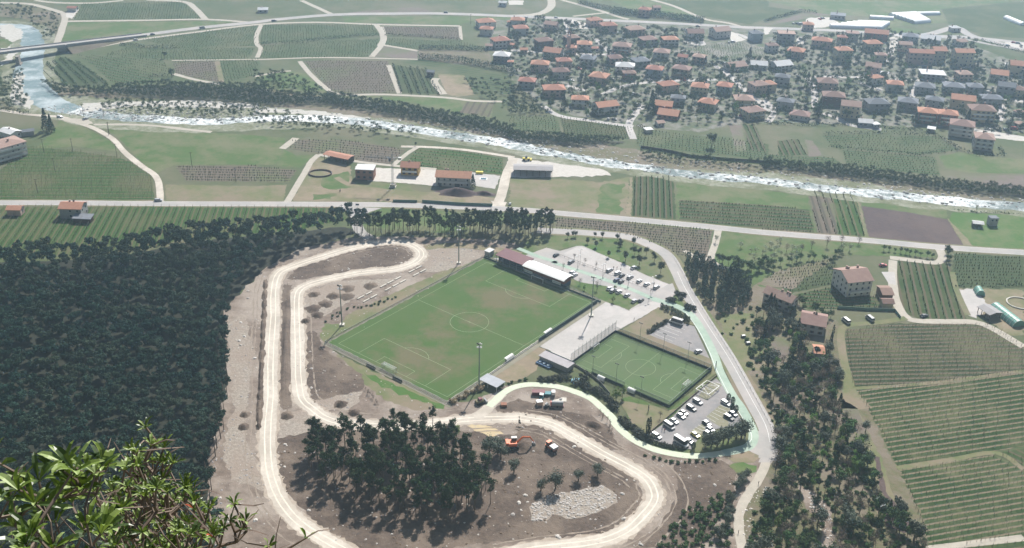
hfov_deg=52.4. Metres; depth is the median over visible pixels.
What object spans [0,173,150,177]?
vine row
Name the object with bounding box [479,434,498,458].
olive tree
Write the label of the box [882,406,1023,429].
vine row
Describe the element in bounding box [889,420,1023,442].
vine row
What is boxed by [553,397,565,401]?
concrete slab
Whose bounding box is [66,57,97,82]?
hedge
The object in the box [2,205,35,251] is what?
vine row
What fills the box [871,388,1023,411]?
vine row
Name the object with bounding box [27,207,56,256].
vine row
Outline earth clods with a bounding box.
[277,250,736,547]
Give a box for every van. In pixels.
[663,419,675,429]
[669,316,683,324]
[673,434,688,447]
[841,317,850,323]
[865,314,874,321]
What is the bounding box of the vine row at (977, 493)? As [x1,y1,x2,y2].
[916,484,1023,505]
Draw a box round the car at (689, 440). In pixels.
[685,437,693,443]
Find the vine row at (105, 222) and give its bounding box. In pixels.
[92,207,113,243]
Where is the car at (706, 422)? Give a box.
[702,420,711,425]
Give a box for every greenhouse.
[829,24,882,29]
[835,23,883,28]
[841,22,885,27]
[847,21,886,26]
[852,21,888,26]
[858,20,889,25]
[869,15,893,19]
[888,11,916,15]
[894,12,919,17]
[897,14,921,19]
[901,15,923,20]
[904,16,925,21]
[908,17,926,22]
[911,18,930,23]
[918,11,940,15]
[973,285,984,295]
[991,302,1023,326]
[1003,15,1023,24]
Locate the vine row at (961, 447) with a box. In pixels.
[895,435,1023,455]
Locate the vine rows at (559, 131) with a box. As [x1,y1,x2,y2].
[43,1,1021,318]
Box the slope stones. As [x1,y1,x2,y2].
[742,485,832,545]
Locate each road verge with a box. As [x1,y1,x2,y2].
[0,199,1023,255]
[537,226,781,460]
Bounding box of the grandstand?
[495,248,533,272]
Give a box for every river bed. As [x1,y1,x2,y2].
[0,21,80,109]
[0,85,1023,216]
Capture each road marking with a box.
[131,205,1021,254]
[146,201,1013,249]
[679,276,769,440]
[685,312,751,441]
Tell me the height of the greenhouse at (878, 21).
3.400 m
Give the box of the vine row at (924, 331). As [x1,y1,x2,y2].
[847,329,1001,334]
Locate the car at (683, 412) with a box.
[679,409,688,415]
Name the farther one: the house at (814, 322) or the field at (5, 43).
the field at (5, 43)
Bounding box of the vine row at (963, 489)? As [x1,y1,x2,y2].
[914,479,1023,500]
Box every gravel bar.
[0,24,23,41]
[0,53,16,65]
[10,71,33,108]
[81,100,259,111]
[254,108,370,117]
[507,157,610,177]
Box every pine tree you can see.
[0,500,8,510]
[0,525,8,547]
[2,534,18,547]
[19,498,30,505]
[23,510,31,519]
[41,478,51,487]
[47,518,61,536]
[60,526,71,543]
[62,500,74,529]
[65,511,77,524]
[68,525,80,547]
[70,540,80,547]
[74,498,85,504]
[78,504,84,512]
[78,537,92,547]
[101,474,113,483]
[102,484,109,505]
[170,469,183,482]
[191,465,205,488]
[192,444,209,467]
[194,481,209,500]
[195,449,209,465]
[196,439,207,466]
[200,538,210,547]
[201,468,212,497]
[202,465,215,491]
[203,426,219,456]
[207,420,222,447]
[207,496,218,520]
[208,401,220,424]
[210,382,221,408]
[210,507,223,519]
[211,411,223,438]
[212,389,226,409]
[214,362,225,385]
[214,409,225,429]
[215,368,226,390]
[217,338,227,345]
[217,343,227,350]
[218,348,229,370]
[219,324,227,334]
[219,329,230,337]
[219,355,228,375]
[221,375,230,395]
[755,306,761,317]
[762,491,771,510]
[771,493,779,509]
[783,496,792,504]
[797,333,807,348]
[797,460,809,475]
[797,476,807,499]
[811,395,820,408]
[811,495,821,509]
[814,346,820,357]
[815,478,822,492]
[823,479,832,498]
[834,443,845,460]
[851,518,861,543]
[856,531,866,546]
[858,475,868,490]
[866,477,878,502]
[874,519,883,535]
[878,496,889,516]
[897,522,905,539]
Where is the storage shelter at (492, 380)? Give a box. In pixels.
[480,373,505,391]
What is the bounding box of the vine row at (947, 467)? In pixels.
[904,457,1002,475]
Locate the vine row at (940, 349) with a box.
[849,346,1023,352]
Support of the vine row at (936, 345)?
on the ground at (246, 10)
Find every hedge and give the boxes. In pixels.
[1,107,28,112]
[46,61,67,83]
[53,58,76,83]
[59,57,87,82]
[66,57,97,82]
[75,60,107,82]
[120,43,176,47]
[147,72,173,76]
[259,33,378,44]
[384,33,460,39]
[392,63,401,91]
[400,65,412,92]
[409,65,419,92]
[416,66,428,94]
[418,44,487,51]
[418,52,517,73]
[578,0,611,9]
[609,6,704,22]
[763,9,816,20]
[764,121,930,132]
[824,130,1006,155]
[831,145,959,154]
[954,209,1018,213]
[955,282,1021,287]
[981,38,1023,52]
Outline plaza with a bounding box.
[540,301,661,360]
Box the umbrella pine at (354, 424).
[346,419,356,435]
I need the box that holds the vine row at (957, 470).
[906,461,1009,480]
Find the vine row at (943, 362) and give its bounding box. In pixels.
[858,358,1022,364]
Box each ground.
[0,0,1023,545]
[0,5,61,36]
[0,109,405,155]
[0,227,354,547]
[52,87,1023,201]
[58,118,93,124]
[109,84,509,137]
[207,236,760,547]
[222,312,263,490]
[276,424,641,547]
[278,284,291,409]
[278,409,326,437]
[287,245,412,279]
[304,279,396,318]
[305,331,363,400]
[316,391,362,410]
[320,261,474,341]
[336,354,444,410]
[365,374,444,408]
[424,248,484,271]
[469,424,502,435]
[475,18,1023,134]
[491,201,506,206]
[495,347,550,382]
[495,398,623,449]
[510,134,623,145]
[642,460,736,547]
[681,255,926,547]
[716,312,765,370]
[724,451,757,462]
[762,164,1023,197]
[770,335,790,366]
[798,485,834,546]
[829,378,906,534]
[843,408,871,441]
[875,456,908,532]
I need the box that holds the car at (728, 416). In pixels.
[723,413,734,420]
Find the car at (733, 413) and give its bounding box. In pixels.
[728,410,737,416]
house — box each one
[0,127,21,137]
[0,135,27,162]
[5,205,24,215]
[57,200,87,218]
[66,6,78,11]
[257,6,268,12]
[355,164,375,179]
[400,160,420,175]
[426,70,435,76]
[435,168,471,187]
[475,16,495,27]
[479,25,493,35]
[485,43,492,49]
[490,35,509,48]
[492,49,511,62]
[498,0,507,6]
[507,60,513,65]
[510,15,524,25]
[512,23,529,34]
[518,75,536,88]
[520,47,527,52]
[530,58,549,72]
[533,35,553,49]
[542,46,563,59]
[542,82,565,97]
[543,20,558,30]
[551,65,569,78]
[555,55,572,67]
[562,33,580,44]
[566,43,576,54]
[571,93,588,106]
[577,39,591,50]
[579,53,596,66]
[586,15,602,26]
[588,70,609,84]
[591,46,598,51]
[592,99,619,115]
[599,20,617,32]
[607,52,623,64]
[612,40,632,53]
[615,60,634,72]
[621,68,636,79]
[624,23,645,35]
[630,55,650,67]
[638,5,651,16]
[638,34,658,45]
[643,127,653,132]
[645,64,663,77]
[652,4,661,10]
[653,46,669,59]
[655,99,673,112]
[655,120,665,126]
[656,79,679,92]
[657,106,680,120]
[661,34,679,45]
[670,93,685,105]
[671,63,692,77]
[677,53,689,63]
[685,27,704,39]
[690,81,709,94]
[692,52,707,63]
[697,97,719,111]
[708,25,731,38]
[716,80,733,94]
[723,60,747,71]
[733,92,754,107]
[739,104,766,119]
[747,78,770,94]
[748,29,763,41]
[750,59,767,69]
[762,285,798,312]
[764,41,779,51]
[764,78,776,91]
[768,59,793,70]
[774,72,790,85]
[776,28,795,42]
[776,96,795,109]
[786,45,805,58]
[789,108,811,121]
[800,310,827,335]
[802,20,813,30]
[811,35,832,48]
[816,76,838,90]
[822,88,845,106]
[830,10,845,19]
[831,264,874,296]
[833,44,853,61]
[837,34,847,43]
[839,99,861,118]
[846,29,859,40]
[857,117,873,126]
[862,38,882,51]
[862,96,890,111]
[864,28,888,41]
[865,61,881,73]
[867,73,883,84]
[872,121,880,127]
[874,51,887,63]
[885,78,904,91]
[897,40,912,51]
[897,95,918,111]
[902,31,918,43]
[905,48,934,64]
[914,80,935,94]
[916,105,938,124]
[918,66,946,80]
[920,33,941,43]
[924,94,944,108]
[927,126,935,132]
[930,45,947,62]
[937,107,958,125]
[941,80,964,93]
[948,24,960,31]
[948,117,974,138]
[949,93,976,108]
[950,47,975,66]
[952,38,967,45]
[953,68,973,80]
[965,81,983,93]
[965,102,996,123]
[972,130,995,151]
[978,92,1003,106]
[989,68,1009,80]
[996,80,1016,95]
[1007,59,1023,75]
[1013,84,1023,96]
[1013,121,1023,127]
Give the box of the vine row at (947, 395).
[869,384,1023,408]
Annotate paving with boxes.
[66,9,78,18]
[323,256,605,406]
[355,166,435,185]
[472,172,499,188]
[495,246,675,309]
[508,0,523,4]
[567,19,587,28]
[730,32,744,42]
[764,27,772,34]
[801,17,837,27]
[882,272,895,284]
[889,37,898,46]
[975,129,1023,140]
[1005,42,1023,48]
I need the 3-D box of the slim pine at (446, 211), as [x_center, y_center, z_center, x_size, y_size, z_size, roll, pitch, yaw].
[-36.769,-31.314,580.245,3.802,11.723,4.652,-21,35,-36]
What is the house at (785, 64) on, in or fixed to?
on the ground at (645, 119)
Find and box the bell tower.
[567,30,571,45]
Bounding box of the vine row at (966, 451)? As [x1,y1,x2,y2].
[898,440,1023,461]
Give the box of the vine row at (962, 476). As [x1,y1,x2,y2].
[908,465,1016,485]
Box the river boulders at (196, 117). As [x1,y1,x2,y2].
[11,97,1023,200]
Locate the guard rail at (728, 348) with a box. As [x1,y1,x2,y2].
[672,254,773,434]
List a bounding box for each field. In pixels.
[0,39,11,47]
[0,146,153,199]
[0,207,345,259]
[37,121,118,151]
[54,57,103,86]
[61,21,230,40]
[74,2,200,19]
[78,55,168,83]
[103,47,254,60]
[109,129,285,172]
[144,25,257,47]
[165,185,286,200]
[172,61,218,81]
[175,165,296,182]
[220,60,260,82]
[254,71,326,92]
[260,24,378,43]
[260,39,379,57]
[276,150,313,167]
[290,140,406,163]
[293,157,492,204]
[304,61,396,93]
[313,193,336,199]
[321,171,350,189]
[343,16,510,24]
[351,6,431,12]
[353,180,419,194]
[363,208,546,232]
[367,96,493,117]
[375,46,417,58]
[384,27,459,39]
[385,38,485,48]
[394,65,437,93]
[402,59,513,93]
[407,149,502,173]
[419,50,500,68]
[438,74,473,96]
[460,102,494,116]
[508,116,559,133]
[508,177,629,214]
[555,218,711,256]
[559,117,628,138]
[595,183,624,214]
[611,0,701,19]
[625,177,632,215]
[631,176,675,218]
[635,128,768,158]
[658,0,768,24]
[675,182,815,231]
[678,200,814,232]
[715,232,934,286]
[729,124,745,150]
[743,124,765,150]
[763,154,845,167]
[764,6,803,21]
[764,12,826,24]
[764,260,837,292]
[765,0,1021,26]
[777,139,807,154]
[795,287,879,309]
[805,139,821,156]
[809,196,837,233]
[823,135,956,154]
[833,199,864,235]
[842,150,939,175]
[845,323,1023,386]
[856,372,1023,465]
[857,202,867,236]
[861,202,947,217]
[862,206,962,244]
[890,27,921,32]
[897,260,965,318]
[899,455,1023,544]
[939,152,1023,173]
[942,2,1023,37]
[947,175,1023,190]
[948,219,972,245]
[949,212,1023,248]
[952,253,1023,286]
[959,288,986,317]
[959,288,1023,335]
[966,541,1023,547]
[976,43,1023,60]
[1001,448,1023,465]
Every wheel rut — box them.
[244,418,299,547]
[248,263,274,368]
[250,398,281,528]
[251,276,262,397]
[264,241,658,547]
[270,242,652,547]
[309,289,325,402]
[329,246,411,260]
[336,407,471,415]
[462,426,623,477]
[476,429,629,487]
[492,483,640,544]
[527,409,671,547]
[562,414,676,547]
[621,439,688,546]
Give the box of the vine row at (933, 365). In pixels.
[851,362,1022,368]
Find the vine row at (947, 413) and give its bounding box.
[879,403,1022,424]
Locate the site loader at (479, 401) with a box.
[475,397,487,405]
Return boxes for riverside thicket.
[0,3,1023,195]
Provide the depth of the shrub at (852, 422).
423.92 m
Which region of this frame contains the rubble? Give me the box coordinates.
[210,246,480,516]
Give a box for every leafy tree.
[595,82,601,90]
[612,385,621,398]
[619,385,626,397]
[622,90,629,96]
[630,75,639,83]
[655,85,661,95]
[689,94,696,100]
[706,133,716,146]
[715,253,724,262]
[732,255,740,262]
[739,68,746,77]
[749,263,755,272]
[754,315,762,327]
[754,338,767,351]
[758,525,775,540]
[759,364,769,375]
[759,496,770,515]
[761,516,774,529]
[762,319,769,331]
[764,375,775,388]
[769,385,781,399]
[773,357,782,365]
[773,471,787,488]
[773,535,782,545]
[774,514,782,528]
[777,465,792,474]
[780,393,792,407]
[781,413,795,422]
[781,447,794,464]
[782,503,796,521]
[783,530,795,545]
[784,51,791,57]
[784,442,795,456]
[785,418,794,428]
[788,305,795,314]
[789,347,797,353]
[790,464,796,473]
[791,336,798,346]
[794,499,801,511]
[796,450,806,460]
[798,362,810,376]
[800,402,808,414]
[804,388,814,401]
[804,530,817,543]
[805,469,815,477]
[806,373,812,383]
[806,434,813,445]
[810,357,824,366]
[810,413,817,424]
[810,477,818,486]
[811,447,818,454]
[811,458,819,471]
[820,450,827,459]
[825,441,832,450]
[826,384,838,399]
[829,456,839,470]
[834,466,847,486]
[835,431,846,440]
[836,436,845,445]
[837,517,850,529]
[838,426,846,435]
[842,109,851,120]
[842,421,855,436]
[844,53,853,63]
[845,83,852,93]
[846,467,852,477]
[849,456,860,474]
[852,449,861,460]
[852,458,865,474]
[853,434,864,443]
[859,451,873,468]
[861,522,871,532]
[865,509,873,519]
[869,467,881,478]
[874,492,889,512]
[878,511,885,520]
[886,507,899,520]
[891,517,906,532]
[893,509,912,521]
[898,75,904,81]
[944,247,952,257]
[973,66,982,71]
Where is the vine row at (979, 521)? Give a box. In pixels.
[927,512,1023,531]
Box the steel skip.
[532,389,544,395]
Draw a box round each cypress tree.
[450,218,453,237]
[646,418,649,433]
[648,417,651,432]
[763,319,767,337]
[765,354,769,367]
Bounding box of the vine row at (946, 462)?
[902,453,995,469]
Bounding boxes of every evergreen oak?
[636,254,642,264]
[658,261,665,268]
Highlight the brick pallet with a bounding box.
[500,402,506,407]
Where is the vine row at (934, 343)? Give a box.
[849,339,1016,344]
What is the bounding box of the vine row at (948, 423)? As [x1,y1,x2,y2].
[884,411,1022,434]
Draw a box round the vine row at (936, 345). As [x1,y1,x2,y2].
[849,343,1022,349]
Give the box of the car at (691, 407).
[686,403,696,410]
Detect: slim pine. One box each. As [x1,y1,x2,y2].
[301,438,312,464]
[304,418,312,433]
[304,445,316,470]
[307,433,313,444]
[309,414,321,448]
[309,427,322,459]
[311,437,319,463]
[316,442,323,456]
[317,432,327,449]
[317,464,325,485]
[319,452,328,480]
[320,425,328,440]
[324,424,338,441]
[325,434,337,446]
[325,440,337,450]
[325,445,334,472]
[325,453,339,483]
[332,427,343,452]
[335,412,348,445]
[336,445,346,469]
[336,453,344,479]
[343,436,357,456]
[344,453,352,481]
[344,456,359,482]
[345,422,355,436]
[346,217,351,231]
[349,467,362,498]
[351,216,356,225]
[352,440,359,455]
[355,414,366,436]
[356,218,363,236]
[356,460,364,485]
[360,436,369,446]
[360,468,375,501]
[361,443,366,456]
[362,426,370,436]
[362,456,373,490]
[364,442,375,459]
[365,427,377,453]
[367,217,370,235]
[369,211,375,230]
[371,218,378,235]
[372,443,378,457]
[373,477,383,503]
[377,417,385,430]
[378,216,384,234]
[378,418,392,449]
[378,433,390,464]
[379,430,388,452]
[381,214,387,234]
[381,484,393,510]
[386,215,393,233]
[386,428,392,451]
[388,407,397,419]
[388,464,400,490]
[389,418,399,442]
[389,468,400,500]
[390,443,400,463]
[391,425,404,455]
[394,488,403,511]
[395,213,400,233]
[396,209,402,228]
[397,436,406,464]
[398,413,409,441]
[398,444,413,467]
[398,466,410,481]
[398,481,409,507]
[399,429,408,441]
[400,212,405,231]
[404,218,410,234]
[404,459,415,488]
[405,210,410,230]
[406,455,416,482]
[408,419,413,432]
[409,431,417,450]
[409,457,422,485]
[409,476,423,504]
[410,217,415,225]
[410,420,418,441]
[410,495,420,516]
[414,443,426,461]
[414,483,424,512]
[415,217,420,233]
[415,421,426,437]
[418,411,428,444]
[419,471,432,495]
[421,205,426,224]
[422,429,429,453]
[422,488,432,515]
[423,457,432,469]
[423,464,432,472]
[425,206,429,227]
[425,425,436,455]
[426,219,431,226]
[426,445,434,458]
[428,405,437,426]
[430,214,436,224]
[430,434,442,448]
[432,470,444,497]
[433,420,441,434]
[434,444,443,452]
[436,216,443,225]
[436,431,446,445]
[436,482,444,506]
[437,496,446,518]
[438,450,447,463]
[439,482,454,516]
[441,220,446,236]
[441,426,454,451]
[441,493,454,520]
[442,469,448,483]
[443,208,448,226]
[443,460,451,471]
[443,474,456,500]
[444,452,454,471]
[445,219,450,227]
[445,476,455,505]
[446,418,457,445]
[446,433,459,461]
[451,447,459,458]
[452,463,460,476]
[452,478,461,510]
[453,217,458,236]
[453,457,459,466]
[455,466,466,502]
[457,438,462,459]
[459,447,471,461]
[460,217,466,227]
[460,432,471,450]
[460,459,471,471]
[461,483,473,511]
[462,470,474,503]
[466,454,477,465]
[468,216,473,236]
[470,208,476,216]
[470,484,482,509]
[471,461,480,477]
[471,471,479,493]
[472,217,477,232]
[475,213,481,222]
[475,469,486,498]
[478,217,484,237]
[479,452,492,471]
[481,215,488,233]
[483,469,490,489]
[485,476,497,503]
[488,218,494,237]
[494,208,499,228]
[496,216,501,233]
[496,221,504,238]
[503,215,508,230]
[508,219,513,235]
[512,219,517,228]
[517,222,522,239]
[521,220,529,237]
[525,223,531,238]
[531,218,537,237]
[537,210,543,229]
[538,219,545,235]
[543,206,549,226]
[547,217,552,225]
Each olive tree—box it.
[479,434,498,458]
[491,443,510,459]
[492,436,506,447]
[506,458,519,471]
[536,477,546,490]
[544,467,564,488]
[573,469,584,480]
[591,462,604,475]
[595,92,601,100]
[701,434,713,448]
[702,432,721,445]
[710,430,726,445]
[711,524,721,534]
[717,425,731,443]
[717,528,725,539]
[720,422,739,442]
[723,511,732,521]
[725,493,733,502]
[730,492,737,503]
[731,479,742,488]
[734,418,748,438]
[734,422,744,438]
[736,418,754,435]
[737,472,746,478]
[737,475,746,481]
[744,541,755,547]
[745,468,751,476]
[752,534,774,547]
[760,487,779,503]
[762,350,774,365]
[765,306,777,317]
[767,314,781,328]
[770,348,780,361]
[771,435,789,452]
[772,424,784,434]
[774,311,783,325]
[776,369,791,386]
[779,425,795,439]
[782,317,791,329]
[783,369,793,381]
[785,384,799,397]
[787,316,798,324]
[788,359,801,377]
[791,321,803,331]
[803,381,817,395]
[805,453,817,464]
[806,359,822,375]
[810,503,830,525]
[819,357,831,370]
[820,410,832,424]
[820,429,832,442]
[823,341,834,352]
[831,356,840,369]
[834,370,844,381]
[835,502,860,519]
[840,445,853,458]
[843,512,862,530]
[853,437,871,454]
[862,420,870,432]
[862,450,875,464]
[892,498,908,511]
[897,54,904,60]
[909,519,929,541]
[1005,120,1013,127]
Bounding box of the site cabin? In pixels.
[536,399,542,405]
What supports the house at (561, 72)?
on the ground at (645, 119)
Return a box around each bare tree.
[754,324,761,337]
[771,429,780,438]
[772,448,783,469]
[778,520,788,540]
[780,355,788,365]
[780,483,794,499]
[787,470,798,487]
[789,487,796,497]
[790,536,798,547]
[795,348,808,362]
[795,404,804,419]
[795,439,801,456]
[797,377,808,389]
[801,513,808,527]
[804,418,815,433]
[807,517,816,532]
[812,384,822,395]
[813,437,821,450]
[816,393,825,407]
[822,380,829,391]
[829,399,841,413]
[829,531,847,545]
[832,496,843,513]
[833,414,841,430]
[833,539,848,547]
[839,529,846,541]
[844,453,851,467]
[844,474,855,490]
[844,489,857,504]
[853,497,867,513]
[869,527,882,547]
[873,485,881,496]
[884,537,894,547]
[918,537,927,547]
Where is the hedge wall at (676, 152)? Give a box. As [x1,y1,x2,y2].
[641,146,776,163]
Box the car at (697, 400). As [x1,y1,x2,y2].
[692,397,702,404]
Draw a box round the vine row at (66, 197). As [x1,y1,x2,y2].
[0,194,142,197]
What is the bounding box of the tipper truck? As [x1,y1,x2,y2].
[544,390,554,395]
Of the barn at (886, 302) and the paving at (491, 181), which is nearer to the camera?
the barn at (886, 302)
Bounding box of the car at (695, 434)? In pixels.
[690,431,700,438]
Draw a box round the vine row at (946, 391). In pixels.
[866,380,1022,404]
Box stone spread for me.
[530,485,616,520]
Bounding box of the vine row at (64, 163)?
[9,160,132,164]
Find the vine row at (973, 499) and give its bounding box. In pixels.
[918,490,1022,510]
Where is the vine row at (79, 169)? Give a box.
[1,167,141,170]
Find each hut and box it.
[58,47,68,50]
[986,215,998,225]
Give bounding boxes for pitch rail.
[326,341,475,402]
[328,257,481,340]
[489,343,535,374]
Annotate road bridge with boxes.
[0,33,146,65]
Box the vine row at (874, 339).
[848,336,1011,341]
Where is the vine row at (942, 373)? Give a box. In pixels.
[852,370,1009,376]
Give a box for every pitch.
[329,258,594,399]
[575,332,708,403]
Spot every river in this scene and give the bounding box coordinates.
[0,23,80,113]
[66,108,1023,210]
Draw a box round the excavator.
[505,436,535,449]
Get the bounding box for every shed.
[20,128,33,136]
[71,213,93,222]
[323,150,353,160]
[513,164,552,176]
[535,350,575,372]
[972,220,983,227]
[977,304,1001,319]
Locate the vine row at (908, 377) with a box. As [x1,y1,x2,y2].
[852,376,963,380]
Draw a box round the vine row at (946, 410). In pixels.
[879,397,1023,419]
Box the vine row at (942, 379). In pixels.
[859,367,1023,392]
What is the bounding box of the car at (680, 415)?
[676,412,685,418]
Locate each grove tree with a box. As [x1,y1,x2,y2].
[687,262,692,272]
[689,268,695,277]
[691,255,697,263]
[692,272,698,282]
[693,260,699,268]
[695,282,701,290]
[697,254,703,266]
[700,264,706,273]
[703,280,708,291]
[703,288,709,298]
[708,292,715,303]
[709,260,717,269]
[709,275,715,283]
[709,284,714,292]
[715,295,721,305]
[716,284,722,292]
[717,275,724,284]
[717,290,724,301]
[717,302,723,312]
[718,263,723,271]
[722,266,726,275]
[724,303,729,311]
[729,297,735,307]
[733,289,740,300]
[738,293,744,305]
[740,271,747,281]
[743,292,749,301]
[746,275,751,283]
[747,288,752,296]
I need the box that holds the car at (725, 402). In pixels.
[720,398,729,406]
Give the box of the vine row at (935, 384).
[861,371,1023,396]
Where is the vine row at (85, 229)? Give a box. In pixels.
[76,207,97,243]
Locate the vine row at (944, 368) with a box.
[856,366,1022,371]
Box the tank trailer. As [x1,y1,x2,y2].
[550,401,563,407]
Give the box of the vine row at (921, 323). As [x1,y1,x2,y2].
[866,322,987,326]
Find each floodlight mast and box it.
[337,284,344,325]
[456,226,460,263]
[477,343,481,385]
[589,276,595,316]
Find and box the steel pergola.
[695,380,719,394]
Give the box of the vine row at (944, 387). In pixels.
[865,377,1022,398]
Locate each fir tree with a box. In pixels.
[40,108,50,129]
[46,114,55,131]
[439,425,450,453]
[470,174,475,187]
[561,94,566,107]
[605,57,610,69]
[647,90,655,111]
[702,55,707,65]
[747,47,752,60]
[765,510,771,526]
[766,85,770,98]
[768,293,772,304]
[798,430,806,449]
[800,347,806,362]
[805,72,810,82]
[814,97,822,117]
[836,393,842,407]
[884,500,892,511]
[965,108,971,119]
[982,84,986,93]
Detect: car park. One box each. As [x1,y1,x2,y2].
[563,247,667,289]
[650,321,708,357]
[650,379,740,448]
[692,424,706,435]
[699,382,721,399]
[706,405,729,426]
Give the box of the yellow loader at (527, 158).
[523,156,531,160]
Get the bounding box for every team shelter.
[597,374,605,382]
[627,387,635,394]
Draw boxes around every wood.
[0,202,367,487]
[657,317,926,547]
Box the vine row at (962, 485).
[912,474,1023,495]
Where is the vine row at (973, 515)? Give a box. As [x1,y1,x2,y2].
[925,506,1023,526]
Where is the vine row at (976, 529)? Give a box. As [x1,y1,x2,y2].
[930,518,1023,537]
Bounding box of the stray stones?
[213,236,761,547]
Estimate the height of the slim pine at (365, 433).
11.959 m
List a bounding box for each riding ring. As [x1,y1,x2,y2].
[308,169,331,176]
[1006,296,1023,308]
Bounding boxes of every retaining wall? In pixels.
[574,364,609,394]
[649,375,716,432]
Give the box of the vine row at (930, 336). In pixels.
[848,332,1007,337]
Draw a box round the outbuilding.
[812,344,825,357]
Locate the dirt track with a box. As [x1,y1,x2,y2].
[259,239,663,547]
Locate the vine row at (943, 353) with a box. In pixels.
[852,350,1023,356]
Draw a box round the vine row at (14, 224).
[1,206,27,243]
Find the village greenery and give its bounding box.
[506,15,1023,132]
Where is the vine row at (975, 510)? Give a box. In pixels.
[922,501,1022,521]
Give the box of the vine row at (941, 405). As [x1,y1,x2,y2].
[874,393,1022,416]
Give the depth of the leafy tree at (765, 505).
372.01 m
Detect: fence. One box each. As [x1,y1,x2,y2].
[393,199,416,201]
[422,200,491,205]
[484,255,600,302]
[538,299,597,341]
[572,322,615,360]
[591,368,624,386]
[615,327,711,406]
[837,306,900,318]
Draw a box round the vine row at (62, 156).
[24,154,120,157]
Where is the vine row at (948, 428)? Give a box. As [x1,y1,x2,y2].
[886,415,1023,438]
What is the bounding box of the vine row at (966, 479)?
[910,470,1022,490]
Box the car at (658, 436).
[651,431,661,439]
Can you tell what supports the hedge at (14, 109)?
on the ground at (16, 121)
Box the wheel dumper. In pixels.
[545,439,558,451]
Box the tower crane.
[367,154,400,187]
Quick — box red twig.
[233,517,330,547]
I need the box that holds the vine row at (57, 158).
[12,157,118,161]
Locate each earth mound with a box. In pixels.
[238,423,248,430]
[240,411,251,417]
[255,422,261,429]
[256,389,263,400]
[256,399,263,410]
[256,408,262,422]
[258,350,265,360]
[258,359,264,370]
[258,369,263,380]
[258,379,263,391]
[259,339,264,349]
[260,309,266,319]
[260,319,265,330]
[260,329,264,339]
[261,289,267,299]
[261,299,266,309]
[262,279,267,288]
[280,283,290,410]
[281,411,293,419]
[301,318,309,323]
[304,304,320,312]
[308,292,320,296]
[310,311,323,318]
[318,299,332,307]
[326,292,339,299]
[334,400,347,408]
[341,285,354,292]
[341,293,354,300]
[348,409,359,416]
[363,282,377,289]
[435,187,477,196]
[476,191,495,196]
[510,437,546,454]
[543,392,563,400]
[584,420,604,429]
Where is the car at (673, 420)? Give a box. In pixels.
[669,417,678,423]
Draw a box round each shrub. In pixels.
[0,437,133,547]
[82,415,266,547]
[564,373,571,380]
[570,377,578,384]
[578,369,588,378]
[582,384,591,390]
[592,385,601,391]
[607,398,617,404]
[610,403,618,412]
[620,416,630,424]
[624,420,631,427]
[635,427,643,434]
[646,433,655,443]
[687,305,696,310]
[771,376,780,384]
[774,407,784,418]
[792,418,805,426]
[796,534,805,544]
[804,352,813,359]
[821,424,830,432]
[827,487,835,494]
[844,441,855,449]
[845,417,857,427]
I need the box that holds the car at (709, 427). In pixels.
[705,425,714,430]
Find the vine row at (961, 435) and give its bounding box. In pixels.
[896,425,1023,445]
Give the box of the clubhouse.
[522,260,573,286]
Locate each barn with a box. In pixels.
[876,285,894,297]
[879,298,894,307]
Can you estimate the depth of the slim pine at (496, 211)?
577.13 m
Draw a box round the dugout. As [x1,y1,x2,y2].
[505,353,514,361]
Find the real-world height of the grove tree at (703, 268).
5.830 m
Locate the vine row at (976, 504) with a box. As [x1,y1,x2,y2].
[920,495,1023,515]
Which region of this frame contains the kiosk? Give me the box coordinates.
[484,247,494,256]
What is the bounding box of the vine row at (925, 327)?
[847,325,995,330]
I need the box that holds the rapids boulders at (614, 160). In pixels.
[74,107,1020,210]
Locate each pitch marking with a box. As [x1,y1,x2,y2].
[340,262,589,396]
[578,335,704,402]
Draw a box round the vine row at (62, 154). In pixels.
[31,151,102,154]
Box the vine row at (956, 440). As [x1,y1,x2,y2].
[893,430,1023,452]
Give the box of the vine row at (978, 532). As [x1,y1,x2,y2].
[933,524,1022,542]
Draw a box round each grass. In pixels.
[522,234,671,283]
[571,279,639,309]
[582,243,619,259]
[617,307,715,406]
[622,376,718,429]
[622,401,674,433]
[668,294,684,306]
[684,428,748,452]
[730,462,756,472]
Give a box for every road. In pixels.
[0,2,67,42]
[0,109,163,200]
[0,200,1023,254]
[35,0,122,3]
[64,19,247,21]
[68,22,459,52]
[94,123,211,132]
[143,12,1023,42]
[148,0,207,19]
[172,59,259,60]
[172,73,218,84]
[215,61,223,81]
[254,24,263,57]
[260,57,417,59]
[280,138,298,148]
[284,154,319,201]
[297,61,501,101]
[300,0,332,13]
[319,154,436,169]
[334,177,494,200]
[343,207,379,219]
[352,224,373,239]
[369,24,382,56]
[377,27,386,45]
[382,45,418,50]
[386,65,401,93]
[393,147,418,164]
[401,145,514,157]
[423,243,521,252]
[431,78,446,93]
[458,26,462,39]
[470,392,506,419]
[486,382,724,458]
[492,158,518,205]
[508,50,611,54]
[517,247,653,299]
[520,0,555,15]
[537,227,777,460]
[541,106,633,127]
[561,0,628,19]
[574,12,604,16]
[595,38,613,54]
[600,79,717,94]
[626,105,643,138]
[651,297,758,455]
[652,0,739,25]
[682,28,706,45]
[707,230,728,268]
[713,65,770,111]
[733,462,771,547]
[749,431,777,461]
[761,100,776,121]
[805,78,817,106]
[814,76,1023,101]
[823,113,880,129]
[837,316,907,387]
[851,369,1023,389]
[858,82,882,89]
[888,260,1023,347]
[890,249,946,263]
[891,35,1023,50]
[895,451,1023,469]
[909,83,916,96]
[919,27,1023,48]
[923,535,1023,547]
[949,271,970,314]
[974,128,1023,136]
[995,102,1005,120]
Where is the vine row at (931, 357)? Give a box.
[850,354,1022,360]

